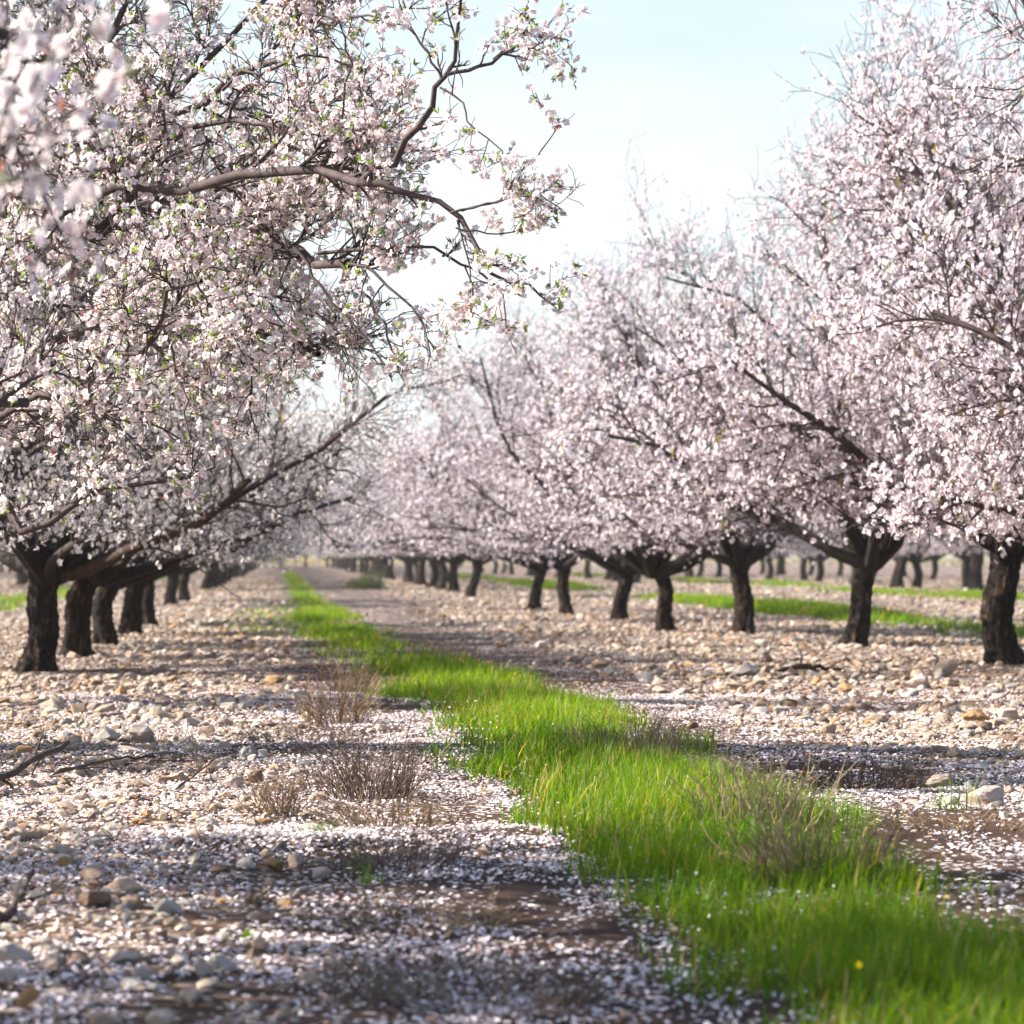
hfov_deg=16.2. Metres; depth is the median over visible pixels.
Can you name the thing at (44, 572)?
almond tree
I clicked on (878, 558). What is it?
almond tree
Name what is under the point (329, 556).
almond tree
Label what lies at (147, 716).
stone
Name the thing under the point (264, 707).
stone
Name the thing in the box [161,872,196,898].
fallen twig
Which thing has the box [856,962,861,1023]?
wildflower
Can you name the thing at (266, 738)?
dry weed
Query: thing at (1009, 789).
stone
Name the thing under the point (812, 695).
stone
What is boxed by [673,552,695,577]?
almond tree
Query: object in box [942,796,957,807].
stone
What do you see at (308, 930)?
fallen twig
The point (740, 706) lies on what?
stone
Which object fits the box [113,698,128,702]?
stone
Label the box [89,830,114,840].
stone
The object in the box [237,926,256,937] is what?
grass tuft
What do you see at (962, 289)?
almond tree
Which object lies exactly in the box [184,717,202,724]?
stone
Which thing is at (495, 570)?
almond tree
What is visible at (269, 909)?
stone
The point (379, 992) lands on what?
dry weed
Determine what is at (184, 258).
almond tree
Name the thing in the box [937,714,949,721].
stone
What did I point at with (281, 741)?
stone
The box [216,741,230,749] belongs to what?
stone
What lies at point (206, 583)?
almond tree
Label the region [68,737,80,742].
stone
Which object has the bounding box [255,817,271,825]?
stone
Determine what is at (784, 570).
almond tree
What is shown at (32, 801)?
stone
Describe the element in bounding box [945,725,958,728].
stone
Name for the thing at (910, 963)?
grass
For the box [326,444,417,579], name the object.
almond tree
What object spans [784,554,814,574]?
almond tree
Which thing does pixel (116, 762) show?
stone
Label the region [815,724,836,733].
stone
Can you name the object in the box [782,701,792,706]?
stone
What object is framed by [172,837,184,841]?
stone
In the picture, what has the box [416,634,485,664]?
dry weed
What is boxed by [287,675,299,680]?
stone
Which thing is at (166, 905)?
stone
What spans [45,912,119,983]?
fallen twig
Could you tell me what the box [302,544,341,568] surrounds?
almond tree
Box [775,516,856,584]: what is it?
almond tree
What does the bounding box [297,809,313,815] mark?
stone
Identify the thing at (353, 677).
dry weed
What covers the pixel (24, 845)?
stone
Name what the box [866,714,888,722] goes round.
stone
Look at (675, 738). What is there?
dry weed
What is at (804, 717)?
stone
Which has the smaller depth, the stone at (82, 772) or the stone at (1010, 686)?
the stone at (82, 772)
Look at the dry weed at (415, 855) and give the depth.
10.15 m
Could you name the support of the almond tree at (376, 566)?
on the ground at (550, 917)
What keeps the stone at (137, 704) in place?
on the ground at (550, 917)
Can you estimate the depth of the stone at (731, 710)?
20.61 m
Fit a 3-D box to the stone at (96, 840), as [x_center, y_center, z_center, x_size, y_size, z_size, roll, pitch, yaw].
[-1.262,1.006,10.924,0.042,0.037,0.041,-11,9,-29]
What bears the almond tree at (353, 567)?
on the ground at (550, 917)
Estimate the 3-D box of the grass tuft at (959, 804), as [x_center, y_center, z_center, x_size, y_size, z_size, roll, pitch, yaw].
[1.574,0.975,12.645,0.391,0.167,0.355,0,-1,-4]
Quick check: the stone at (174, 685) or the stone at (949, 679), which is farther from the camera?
the stone at (949, 679)
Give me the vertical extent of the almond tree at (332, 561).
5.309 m
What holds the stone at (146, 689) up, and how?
on the ground at (550, 917)
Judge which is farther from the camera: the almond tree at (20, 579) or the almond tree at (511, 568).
the almond tree at (511, 568)
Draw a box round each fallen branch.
[0,728,69,789]
[0,869,74,922]
[42,729,215,777]
[778,642,856,671]
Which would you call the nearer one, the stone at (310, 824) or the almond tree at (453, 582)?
the stone at (310, 824)
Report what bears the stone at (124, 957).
on the ground at (550, 917)
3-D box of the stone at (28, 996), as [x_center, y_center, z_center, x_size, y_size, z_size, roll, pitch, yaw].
[-0.980,0.987,7.323,0.048,0.050,0.050,-6,-5,16]
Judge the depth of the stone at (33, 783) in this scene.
14.33 m
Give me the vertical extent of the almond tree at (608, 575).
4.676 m
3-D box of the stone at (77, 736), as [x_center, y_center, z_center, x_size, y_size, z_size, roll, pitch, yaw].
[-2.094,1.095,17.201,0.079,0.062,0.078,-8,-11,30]
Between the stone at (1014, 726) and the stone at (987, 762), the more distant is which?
the stone at (1014, 726)
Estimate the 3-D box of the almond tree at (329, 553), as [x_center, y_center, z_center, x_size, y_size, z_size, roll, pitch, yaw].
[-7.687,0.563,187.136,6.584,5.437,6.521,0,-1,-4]
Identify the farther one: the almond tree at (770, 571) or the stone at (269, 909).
the almond tree at (770, 571)
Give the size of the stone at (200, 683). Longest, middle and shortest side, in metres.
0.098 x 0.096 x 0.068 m
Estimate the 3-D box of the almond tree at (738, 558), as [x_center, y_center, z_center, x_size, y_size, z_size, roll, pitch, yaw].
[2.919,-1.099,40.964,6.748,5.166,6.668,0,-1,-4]
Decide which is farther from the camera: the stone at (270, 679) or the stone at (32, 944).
the stone at (270, 679)
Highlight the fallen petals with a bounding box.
[0,688,1023,1023]
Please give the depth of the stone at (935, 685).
24.52 m
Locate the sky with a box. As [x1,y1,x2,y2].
[0,0,1023,556]
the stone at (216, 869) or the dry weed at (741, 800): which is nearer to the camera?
the stone at (216, 869)
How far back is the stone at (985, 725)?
18.37 m
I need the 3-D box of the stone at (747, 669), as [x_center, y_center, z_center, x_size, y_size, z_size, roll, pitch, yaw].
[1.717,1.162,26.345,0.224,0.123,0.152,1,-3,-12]
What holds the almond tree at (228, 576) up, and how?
on the ground at (550, 917)
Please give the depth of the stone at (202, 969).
7.79 m
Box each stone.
[0,942,36,964]
[10,836,20,841]
[16,745,32,753]
[16,985,39,1006]
[17,842,30,848]
[20,675,27,679]
[20,804,31,809]
[22,720,32,726]
[23,937,51,950]
[25,797,41,805]
[28,781,41,787]
[35,945,61,953]
[39,699,69,708]
[41,708,55,712]
[46,707,60,712]
[48,798,61,803]
[48,882,66,890]
[52,844,76,853]
[57,857,71,867]
[58,731,71,737]
[59,801,75,809]
[61,718,77,725]
[65,746,74,750]
[66,734,81,740]
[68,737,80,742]
[69,792,89,799]
[71,761,94,775]
[78,890,111,906]
[79,865,104,881]
[88,838,101,845]
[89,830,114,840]
[89,1011,115,1023]
[92,713,106,717]
[92,728,120,741]
[100,691,108,696]
[106,950,143,963]
[107,895,121,905]
[110,878,143,893]
[111,725,121,730]
[111,758,125,764]
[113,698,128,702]
[118,745,139,751]
[119,977,143,988]
[127,702,142,708]
[128,724,155,743]
[130,817,144,824]
[131,778,150,786]
[135,781,146,787]
[138,686,149,692]
[141,713,156,720]
[145,1008,174,1023]
[146,705,162,709]
[150,707,167,714]
[154,710,177,719]
[154,898,183,914]
[167,772,188,781]
[168,704,175,708]
[169,675,175,681]
[169,683,179,687]
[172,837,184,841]
[176,715,183,720]
[183,745,202,751]
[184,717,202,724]
[191,863,208,872]
[193,961,213,976]
[196,816,219,826]
[197,681,207,686]
[198,721,208,725]
[198,726,214,735]
[202,774,218,783]
[206,790,217,796]
[208,953,237,972]
[209,864,230,874]
[213,693,225,699]
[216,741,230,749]
[217,718,234,725]
[223,776,243,788]
[230,685,240,689]
[236,857,255,868]
[239,746,256,757]
[244,697,262,705]
[247,754,257,758]
[247,769,262,784]
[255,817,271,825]
[256,749,267,757]
[258,705,269,710]
[263,690,274,694]
[263,906,277,911]
[265,675,284,683]
[265,857,283,870]
[272,687,285,693]
[273,703,280,708]
[274,739,286,742]
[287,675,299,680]
[287,853,306,867]
[288,767,309,775]
[295,691,309,698]
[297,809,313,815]
[304,823,319,829]
[309,778,325,785]
[312,856,324,862]
[312,866,331,878]
[635,672,653,680]
[652,677,666,683]
[652,686,669,692]
[699,671,708,676]
[728,707,742,714]
[729,704,743,708]
[730,701,744,706]
[731,663,760,676]
[732,710,744,716]
[751,706,768,712]
[766,690,775,694]
[772,706,788,712]
[777,696,788,699]
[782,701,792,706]
[796,716,810,720]
[799,695,809,699]
[806,694,818,697]
[810,700,821,705]
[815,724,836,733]
[816,716,828,722]
[829,718,839,722]
[856,752,864,756]
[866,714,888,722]
[873,692,882,695]
[885,687,895,693]
[900,680,909,686]
[901,759,913,771]
[904,688,918,696]
[907,674,928,687]
[909,756,917,761]
[923,732,939,739]
[925,773,953,787]
[930,683,940,688]
[932,745,947,751]
[934,659,958,675]
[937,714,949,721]
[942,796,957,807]
[943,701,956,707]
[945,678,954,681]
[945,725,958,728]
[958,721,976,730]
[959,729,972,735]
[961,709,990,722]
[961,785,1004,806]
[973,762,988,770]
[976,721,992,729]
[980,760,995,764]
[985,683,994,687]
[987,688,994,693]
[988,719,1004,726]
[993,693,1006,698]
[999,734,1017,741]
[1003,785,1016,793]
[1005,684,1015,687]
[1008,724,1019,728]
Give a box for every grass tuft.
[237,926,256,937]
[292,818,361,831]
[333,843,380,866]
[348,858,401,883]
[417,728,463,756]
[497,797,541,824]
[604,927,789,992]
[919,770,1014,809]
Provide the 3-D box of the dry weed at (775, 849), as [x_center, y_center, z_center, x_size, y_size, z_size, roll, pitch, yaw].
[0.836,0.865,9.711,0.680,0.326,0.695,0,-1,-4]
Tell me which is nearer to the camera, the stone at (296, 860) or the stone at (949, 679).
the stone at (296, 860)
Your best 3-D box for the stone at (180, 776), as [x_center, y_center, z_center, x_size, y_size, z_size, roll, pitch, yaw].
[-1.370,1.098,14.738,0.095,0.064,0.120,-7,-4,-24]
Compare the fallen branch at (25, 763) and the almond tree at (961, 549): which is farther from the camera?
the almond tree at (961, 549)
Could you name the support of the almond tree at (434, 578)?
on the ground at (550, 917)
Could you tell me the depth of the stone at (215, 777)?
14.56 m
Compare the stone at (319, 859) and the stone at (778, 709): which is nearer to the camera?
the stone at (319, 859)
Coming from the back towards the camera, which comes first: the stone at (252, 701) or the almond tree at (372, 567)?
the almond tree at (372, 567)
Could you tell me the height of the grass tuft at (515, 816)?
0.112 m
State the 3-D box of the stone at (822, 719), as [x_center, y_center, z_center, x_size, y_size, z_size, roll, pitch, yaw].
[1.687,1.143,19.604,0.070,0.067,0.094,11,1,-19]
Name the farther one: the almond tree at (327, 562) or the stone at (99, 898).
the almond tree at (327, 562)
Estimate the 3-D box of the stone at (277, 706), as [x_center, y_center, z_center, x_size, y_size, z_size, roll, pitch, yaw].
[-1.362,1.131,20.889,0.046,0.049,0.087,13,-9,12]
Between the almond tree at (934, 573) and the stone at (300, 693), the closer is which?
the stone at (300, 693)
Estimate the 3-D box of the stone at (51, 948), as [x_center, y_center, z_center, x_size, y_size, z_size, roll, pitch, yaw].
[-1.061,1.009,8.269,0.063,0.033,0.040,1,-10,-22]
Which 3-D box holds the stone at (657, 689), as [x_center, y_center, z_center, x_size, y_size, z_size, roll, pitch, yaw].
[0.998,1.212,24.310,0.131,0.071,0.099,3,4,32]
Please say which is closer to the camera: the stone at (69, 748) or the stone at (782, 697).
the stone at (69, 748)
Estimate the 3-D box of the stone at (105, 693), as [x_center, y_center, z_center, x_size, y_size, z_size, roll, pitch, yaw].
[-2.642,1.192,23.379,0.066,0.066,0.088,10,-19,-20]
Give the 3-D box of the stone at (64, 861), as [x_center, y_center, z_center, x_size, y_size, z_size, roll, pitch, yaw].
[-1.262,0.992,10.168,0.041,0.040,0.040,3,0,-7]
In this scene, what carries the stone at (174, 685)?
on the ground at (550, 917)
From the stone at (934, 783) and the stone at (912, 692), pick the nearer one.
the stone at (934, 783)
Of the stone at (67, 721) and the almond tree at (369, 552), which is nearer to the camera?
the stone at (67, 721)
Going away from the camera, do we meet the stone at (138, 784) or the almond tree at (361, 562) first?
the stone at (138, 784)
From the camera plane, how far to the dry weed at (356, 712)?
19.39 m
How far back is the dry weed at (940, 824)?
11.99 m
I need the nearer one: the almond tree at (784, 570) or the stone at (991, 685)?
the stone at (991, 685)
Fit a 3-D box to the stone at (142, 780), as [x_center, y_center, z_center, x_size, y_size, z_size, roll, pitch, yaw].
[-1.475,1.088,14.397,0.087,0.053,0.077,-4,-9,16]
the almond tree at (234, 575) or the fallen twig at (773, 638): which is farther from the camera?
the almond tree at (234, 575)
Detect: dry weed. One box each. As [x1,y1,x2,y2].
[224,766,335,816]
[233,721,379,743]
[257,752,428,795]
[275,668,408,724]
[282,772,480,829]
[292,935,650,1021]
[293,719,454,802]
[293,934,543,991]
[294,817,499,874]
[313,653,392,691]
[318,883,542,932]
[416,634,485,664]
[545,703,718,763]
[662,731,856,835]
[696,770,945,891]
[789,746,949,791]
[868,797,1023,833]
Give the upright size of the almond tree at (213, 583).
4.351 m
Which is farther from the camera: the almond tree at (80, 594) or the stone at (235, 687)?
the almond tree at (80, 594)
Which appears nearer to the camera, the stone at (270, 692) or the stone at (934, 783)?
the stone at (934, 783)
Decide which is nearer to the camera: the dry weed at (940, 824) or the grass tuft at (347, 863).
the grass tuft at (347, 863)
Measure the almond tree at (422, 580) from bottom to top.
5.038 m
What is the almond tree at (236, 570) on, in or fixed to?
on the ground at (550, 917)
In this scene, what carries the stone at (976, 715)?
on the ground at (550, 917)
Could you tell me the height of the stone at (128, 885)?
0.058 m
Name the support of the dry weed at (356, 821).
on the ground at (550, 917)
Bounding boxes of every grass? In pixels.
[0,571,1023,638]
[206,571,1023,1023]
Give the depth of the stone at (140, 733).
17.35 m
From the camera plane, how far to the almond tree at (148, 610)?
47.71 m
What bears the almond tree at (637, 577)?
on the ground at (550, 917)
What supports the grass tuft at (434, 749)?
on the ground at (550, 917)
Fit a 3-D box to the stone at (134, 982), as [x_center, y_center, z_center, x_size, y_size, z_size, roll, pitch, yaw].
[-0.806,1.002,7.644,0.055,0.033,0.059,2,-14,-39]
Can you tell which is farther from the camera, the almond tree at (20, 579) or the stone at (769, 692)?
the almond tree at (20, 579)
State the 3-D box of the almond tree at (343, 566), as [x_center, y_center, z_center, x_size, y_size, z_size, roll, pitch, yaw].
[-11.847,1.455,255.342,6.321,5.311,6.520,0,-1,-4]
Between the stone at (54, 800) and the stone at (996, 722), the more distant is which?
the stone at (996, 722)
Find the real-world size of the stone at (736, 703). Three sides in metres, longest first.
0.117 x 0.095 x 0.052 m
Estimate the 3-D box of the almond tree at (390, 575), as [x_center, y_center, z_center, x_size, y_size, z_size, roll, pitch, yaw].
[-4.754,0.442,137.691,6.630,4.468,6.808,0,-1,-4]
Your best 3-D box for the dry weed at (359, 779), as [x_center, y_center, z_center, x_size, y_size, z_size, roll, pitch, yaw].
[-0.522,0.935,13.618,0.616,0.330,0.608,0,-1,-4]
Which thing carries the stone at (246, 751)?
on the ground at (550, 917)
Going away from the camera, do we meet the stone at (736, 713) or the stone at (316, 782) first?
the stone at (316, 782)
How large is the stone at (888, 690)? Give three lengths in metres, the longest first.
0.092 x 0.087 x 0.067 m
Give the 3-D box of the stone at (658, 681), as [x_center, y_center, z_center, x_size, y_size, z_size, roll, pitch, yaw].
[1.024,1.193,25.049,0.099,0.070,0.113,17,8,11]
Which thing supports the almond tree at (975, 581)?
on the ground at (550, 917)
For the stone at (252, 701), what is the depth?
21.04 m
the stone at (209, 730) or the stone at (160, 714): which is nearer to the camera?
the stone at (209, 730)
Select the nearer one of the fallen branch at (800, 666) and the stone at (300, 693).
the stone at (300, 693)
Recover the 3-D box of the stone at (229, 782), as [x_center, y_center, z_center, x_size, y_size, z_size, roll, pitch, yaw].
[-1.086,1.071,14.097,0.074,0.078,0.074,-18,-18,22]
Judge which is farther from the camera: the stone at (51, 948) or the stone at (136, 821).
the stone at (136, 821)
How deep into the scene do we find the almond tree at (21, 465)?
21.89 m
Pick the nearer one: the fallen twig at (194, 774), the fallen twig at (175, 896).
the fallen twig at (175, 896)
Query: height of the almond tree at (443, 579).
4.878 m
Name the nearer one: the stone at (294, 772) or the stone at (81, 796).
the stone at (81, 796)
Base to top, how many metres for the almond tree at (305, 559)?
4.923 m
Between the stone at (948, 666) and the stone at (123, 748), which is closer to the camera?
the stone at (123, 748)
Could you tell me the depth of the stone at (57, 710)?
21.01 m
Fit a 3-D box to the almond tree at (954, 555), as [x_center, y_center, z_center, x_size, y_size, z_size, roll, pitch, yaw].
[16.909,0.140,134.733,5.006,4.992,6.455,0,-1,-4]
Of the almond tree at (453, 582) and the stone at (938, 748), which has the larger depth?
the almond tree at (453, 582)
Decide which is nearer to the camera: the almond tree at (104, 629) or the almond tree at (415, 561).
the almond tree at (104, 629)
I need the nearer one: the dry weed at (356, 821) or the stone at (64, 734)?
the dry weed at (356, 821)
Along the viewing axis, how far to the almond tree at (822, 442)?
29.22 m
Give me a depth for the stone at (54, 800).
13.23 m
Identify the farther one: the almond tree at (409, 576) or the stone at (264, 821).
the almond tree at (409, 576)
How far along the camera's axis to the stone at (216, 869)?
10.10 m
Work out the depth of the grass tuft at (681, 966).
7.67 m
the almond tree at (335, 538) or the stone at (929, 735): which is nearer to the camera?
the stone at (929, 735)
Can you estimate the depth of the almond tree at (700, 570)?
157.13 m
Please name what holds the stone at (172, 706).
on the ground at (550, 917)
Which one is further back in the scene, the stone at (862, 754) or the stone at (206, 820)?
the stone at (862, 754)
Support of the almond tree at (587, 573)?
on the ground at (550, 917)
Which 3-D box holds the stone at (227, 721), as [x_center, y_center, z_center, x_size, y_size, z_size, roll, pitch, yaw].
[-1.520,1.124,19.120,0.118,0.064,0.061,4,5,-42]
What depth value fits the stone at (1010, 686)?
24.54 m
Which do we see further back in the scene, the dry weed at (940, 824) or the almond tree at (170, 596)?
the almond tree at (170, 596)
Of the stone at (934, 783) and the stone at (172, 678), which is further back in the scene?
the stone at (172, 678)
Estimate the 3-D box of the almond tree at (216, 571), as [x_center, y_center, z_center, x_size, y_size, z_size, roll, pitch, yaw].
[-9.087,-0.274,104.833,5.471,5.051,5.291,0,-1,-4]
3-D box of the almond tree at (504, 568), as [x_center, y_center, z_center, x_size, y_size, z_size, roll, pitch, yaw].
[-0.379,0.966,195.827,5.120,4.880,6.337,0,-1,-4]
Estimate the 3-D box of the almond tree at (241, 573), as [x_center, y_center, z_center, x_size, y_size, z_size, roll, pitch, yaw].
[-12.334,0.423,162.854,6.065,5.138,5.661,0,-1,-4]
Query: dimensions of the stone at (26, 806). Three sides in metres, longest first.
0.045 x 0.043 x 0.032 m
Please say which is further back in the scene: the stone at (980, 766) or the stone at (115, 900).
the stone at (980, 766)
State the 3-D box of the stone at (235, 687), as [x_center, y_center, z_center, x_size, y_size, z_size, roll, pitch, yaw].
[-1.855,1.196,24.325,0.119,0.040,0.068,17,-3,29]
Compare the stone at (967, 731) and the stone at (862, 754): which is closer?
the stone at (862, 754)
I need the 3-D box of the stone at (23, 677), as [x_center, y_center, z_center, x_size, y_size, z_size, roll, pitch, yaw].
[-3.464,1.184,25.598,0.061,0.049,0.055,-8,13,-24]
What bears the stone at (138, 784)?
on the ground at (550, 917)
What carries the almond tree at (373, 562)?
on the ground at (550, 917)
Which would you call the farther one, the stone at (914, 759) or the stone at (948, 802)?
the stone at (914, 759)
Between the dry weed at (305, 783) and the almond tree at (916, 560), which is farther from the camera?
the almond tree at (916, 560)
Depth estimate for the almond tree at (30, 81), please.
6.07 m
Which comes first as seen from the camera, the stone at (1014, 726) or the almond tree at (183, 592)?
the stone at (1014, 726)
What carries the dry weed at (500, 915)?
on the ground at (550, 917)
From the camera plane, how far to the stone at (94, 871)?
9.79 m
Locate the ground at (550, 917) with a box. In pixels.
[0,557,1023,1023]
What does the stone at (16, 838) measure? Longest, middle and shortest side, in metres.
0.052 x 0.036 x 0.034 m
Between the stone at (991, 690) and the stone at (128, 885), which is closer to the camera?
the stone at (128, 885)
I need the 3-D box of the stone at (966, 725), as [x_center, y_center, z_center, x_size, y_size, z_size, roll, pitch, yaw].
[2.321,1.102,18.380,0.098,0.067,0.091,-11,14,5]
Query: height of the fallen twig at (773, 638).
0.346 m
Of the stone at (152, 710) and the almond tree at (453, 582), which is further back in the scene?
the almond tree at (453, 582)
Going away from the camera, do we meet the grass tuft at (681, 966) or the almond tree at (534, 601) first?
the grass tuft at (681, 966)
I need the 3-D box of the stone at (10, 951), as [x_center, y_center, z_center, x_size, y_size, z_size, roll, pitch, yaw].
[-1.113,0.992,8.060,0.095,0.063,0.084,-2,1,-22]
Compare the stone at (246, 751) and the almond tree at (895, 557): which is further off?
the almond tree at (895, 557)
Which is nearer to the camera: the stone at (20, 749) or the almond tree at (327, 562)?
the stone at (20, 749)
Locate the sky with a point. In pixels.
(698, 77)
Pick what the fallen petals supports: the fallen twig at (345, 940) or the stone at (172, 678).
the fallen twig at (345, 940)
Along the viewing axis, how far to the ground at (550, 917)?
11.43 m
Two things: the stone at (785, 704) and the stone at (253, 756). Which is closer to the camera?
the stone at (253, 756)
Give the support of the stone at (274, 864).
on the ground at (550, 917)
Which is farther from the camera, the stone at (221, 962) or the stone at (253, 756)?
the stone at (253, 756)
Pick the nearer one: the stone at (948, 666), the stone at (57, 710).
the stone at (57, 710)
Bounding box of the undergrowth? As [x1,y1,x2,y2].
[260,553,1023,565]
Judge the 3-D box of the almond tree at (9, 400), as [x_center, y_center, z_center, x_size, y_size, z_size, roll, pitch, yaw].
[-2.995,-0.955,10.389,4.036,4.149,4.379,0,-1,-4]
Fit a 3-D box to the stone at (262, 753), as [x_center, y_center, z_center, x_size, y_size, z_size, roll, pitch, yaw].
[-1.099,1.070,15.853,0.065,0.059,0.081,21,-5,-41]
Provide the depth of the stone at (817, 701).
22.36 m
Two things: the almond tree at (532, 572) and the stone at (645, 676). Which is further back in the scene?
the almond tree at (532, 572)
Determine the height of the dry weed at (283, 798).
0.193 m
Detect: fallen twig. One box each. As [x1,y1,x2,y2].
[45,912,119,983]
[92,818,122,843]
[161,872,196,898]
[169,721,235,789]
[176,857,215,875]
[193,820,227,864]
[240,874,279,908]
[297,883,343,933]
[322,907,416,946]
[370,996,422,1017]
[764,612,795,663]
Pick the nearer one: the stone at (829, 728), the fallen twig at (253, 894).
the fallen twig at (253, 894)
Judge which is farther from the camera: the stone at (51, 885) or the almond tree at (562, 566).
the almond tree at (562, 566)
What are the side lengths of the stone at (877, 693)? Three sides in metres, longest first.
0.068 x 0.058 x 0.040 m
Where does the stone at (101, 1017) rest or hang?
on the ground at (550, 917)
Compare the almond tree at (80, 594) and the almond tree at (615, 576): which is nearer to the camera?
the almond tree at (80, 594)
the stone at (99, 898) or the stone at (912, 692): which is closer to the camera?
the stone at (99, 898)
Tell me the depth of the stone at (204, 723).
19.06 m
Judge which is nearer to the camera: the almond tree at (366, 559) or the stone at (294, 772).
the stone at (294, 772)
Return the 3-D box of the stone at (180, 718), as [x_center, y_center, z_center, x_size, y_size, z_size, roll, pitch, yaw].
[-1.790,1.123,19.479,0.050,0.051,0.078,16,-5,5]
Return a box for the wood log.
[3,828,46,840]
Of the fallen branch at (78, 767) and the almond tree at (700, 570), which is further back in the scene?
the almond tree at (700, 570)
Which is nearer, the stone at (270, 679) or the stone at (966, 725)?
the stone at (966, 725)
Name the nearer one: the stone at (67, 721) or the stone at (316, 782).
the stone at (316, 782)
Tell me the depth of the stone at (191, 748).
16.23 m
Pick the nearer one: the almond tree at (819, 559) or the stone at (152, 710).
the stone at (152, 710)
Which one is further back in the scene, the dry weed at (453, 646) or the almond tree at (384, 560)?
the almond tree at (384, 560)
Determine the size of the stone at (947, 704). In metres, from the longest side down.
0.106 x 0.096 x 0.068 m
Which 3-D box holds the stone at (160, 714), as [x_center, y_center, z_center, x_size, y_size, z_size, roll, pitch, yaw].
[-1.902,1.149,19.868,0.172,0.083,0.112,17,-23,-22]
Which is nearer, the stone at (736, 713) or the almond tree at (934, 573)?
the stone at (736, 713)
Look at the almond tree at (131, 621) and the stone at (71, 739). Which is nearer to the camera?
the stone at (71, 739)
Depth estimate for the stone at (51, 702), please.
21.67 m
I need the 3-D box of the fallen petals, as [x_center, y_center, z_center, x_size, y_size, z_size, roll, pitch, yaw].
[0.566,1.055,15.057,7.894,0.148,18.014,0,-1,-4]
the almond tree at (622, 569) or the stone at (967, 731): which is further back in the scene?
the almond tree at (622, 569)
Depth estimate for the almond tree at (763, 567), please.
188.97 m
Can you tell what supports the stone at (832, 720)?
on the ground at (550, 917)
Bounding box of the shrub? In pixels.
[342,568,388,588]
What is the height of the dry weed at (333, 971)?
0.093 m
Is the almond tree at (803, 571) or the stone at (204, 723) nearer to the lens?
the stone at (204, 723)
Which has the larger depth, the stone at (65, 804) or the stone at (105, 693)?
the stone at (105, 693)
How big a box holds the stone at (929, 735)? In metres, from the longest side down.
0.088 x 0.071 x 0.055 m
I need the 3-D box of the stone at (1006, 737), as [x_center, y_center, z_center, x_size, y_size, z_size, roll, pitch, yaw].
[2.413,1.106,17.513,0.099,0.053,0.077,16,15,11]
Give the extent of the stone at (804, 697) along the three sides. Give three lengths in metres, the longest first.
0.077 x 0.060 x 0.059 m
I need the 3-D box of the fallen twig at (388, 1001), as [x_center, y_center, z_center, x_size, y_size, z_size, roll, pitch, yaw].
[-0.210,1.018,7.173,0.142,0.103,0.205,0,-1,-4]
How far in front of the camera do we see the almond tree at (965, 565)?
95.88 m
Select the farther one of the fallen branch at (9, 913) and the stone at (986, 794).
the stone at (986, 794)
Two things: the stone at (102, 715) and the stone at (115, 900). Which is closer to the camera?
the stone at (115, 900)
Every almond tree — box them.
[0,0,177,416]
[0,0,197,342]
[0,0,590,534]
[0,3,301,565]
[0,62,491,672]
[0,185,422,656]
[0,249,410,644]
[0,562,3,572]
[1,232,350,634]
[15,573,25,584]
[116,339,371,625]
[163,372,334,604]
[177,422,328,600]
[198,439,288,589]
[211,465,301,587]
[214,552,260,586]
[218,487,291,585]
[225,500,292,581]
[231,561,236,577]
[235,534,300,576]
[239,544,305,576]
[288,550,329,566]
[294,546,338,568]
[297,548,308,566]
[299,489,394,573]
[302,285,692,614]
[302,526,356,571]
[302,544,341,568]
[303,547,344,568]
[304,470,406,581]
[304,532,369,573]
[305,526,373,573]
[307,508,396,579]
[307,535,363,572]
[308,459,382,577]
[310,554,333,566]
[312,543,349,570]
[317,513,375,575]
[323,495,369,574]
[324,452,390,578]
[325,359,675,609]
[325,405,543,591]
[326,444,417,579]
[326,489,413,582]
[330,461,378,573]
[332,427,427,585]
[333,418,479,589]
[337,437,495,587]
[337,444,418,584]
[354,389,516,596]
[387,282,796,619]
[396,236,860,630]
[464,194,893,633]
[491,559,497,573]
[500,561,507,572]
[508,557,518,573]
[514,0,1023,664]
[522,90,1022,646]
[529,569,534,576]
[583,558,591,578]
[598,539,696,582]
[603,570,611,579]
[610,554,619,581]
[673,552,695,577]
[695,561,704,576]
[696,553,722,577]
[735,0,1023,563]
[741,541,823,579]
[759,554,792,573]
[766,489,838,580]
[769,490,847,581]
[773,553,786,573]
[774,556,783,574]
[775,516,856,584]
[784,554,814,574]
[801,0,1023,529]
[830,476,989,588]
[836,560,843,575]
[859,497,928,587]
[860,456,987,590]
[891,539,957,582]
[904,512,1023,592]
[905,526,970,588]
[913,552,952,579]
[924,545,962,560]
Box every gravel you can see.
[0,576,1023,611]
[0,606,1023,721]
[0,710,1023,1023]
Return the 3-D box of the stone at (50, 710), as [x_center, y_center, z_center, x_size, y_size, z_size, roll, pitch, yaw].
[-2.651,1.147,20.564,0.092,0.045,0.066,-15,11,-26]
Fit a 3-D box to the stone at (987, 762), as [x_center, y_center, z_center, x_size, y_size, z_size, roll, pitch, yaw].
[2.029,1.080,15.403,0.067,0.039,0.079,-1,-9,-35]
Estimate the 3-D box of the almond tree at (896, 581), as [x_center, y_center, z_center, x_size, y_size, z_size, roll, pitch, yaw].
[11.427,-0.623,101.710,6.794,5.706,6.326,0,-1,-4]
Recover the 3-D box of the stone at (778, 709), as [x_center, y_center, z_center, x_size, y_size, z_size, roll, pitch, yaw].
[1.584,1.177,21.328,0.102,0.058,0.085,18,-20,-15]

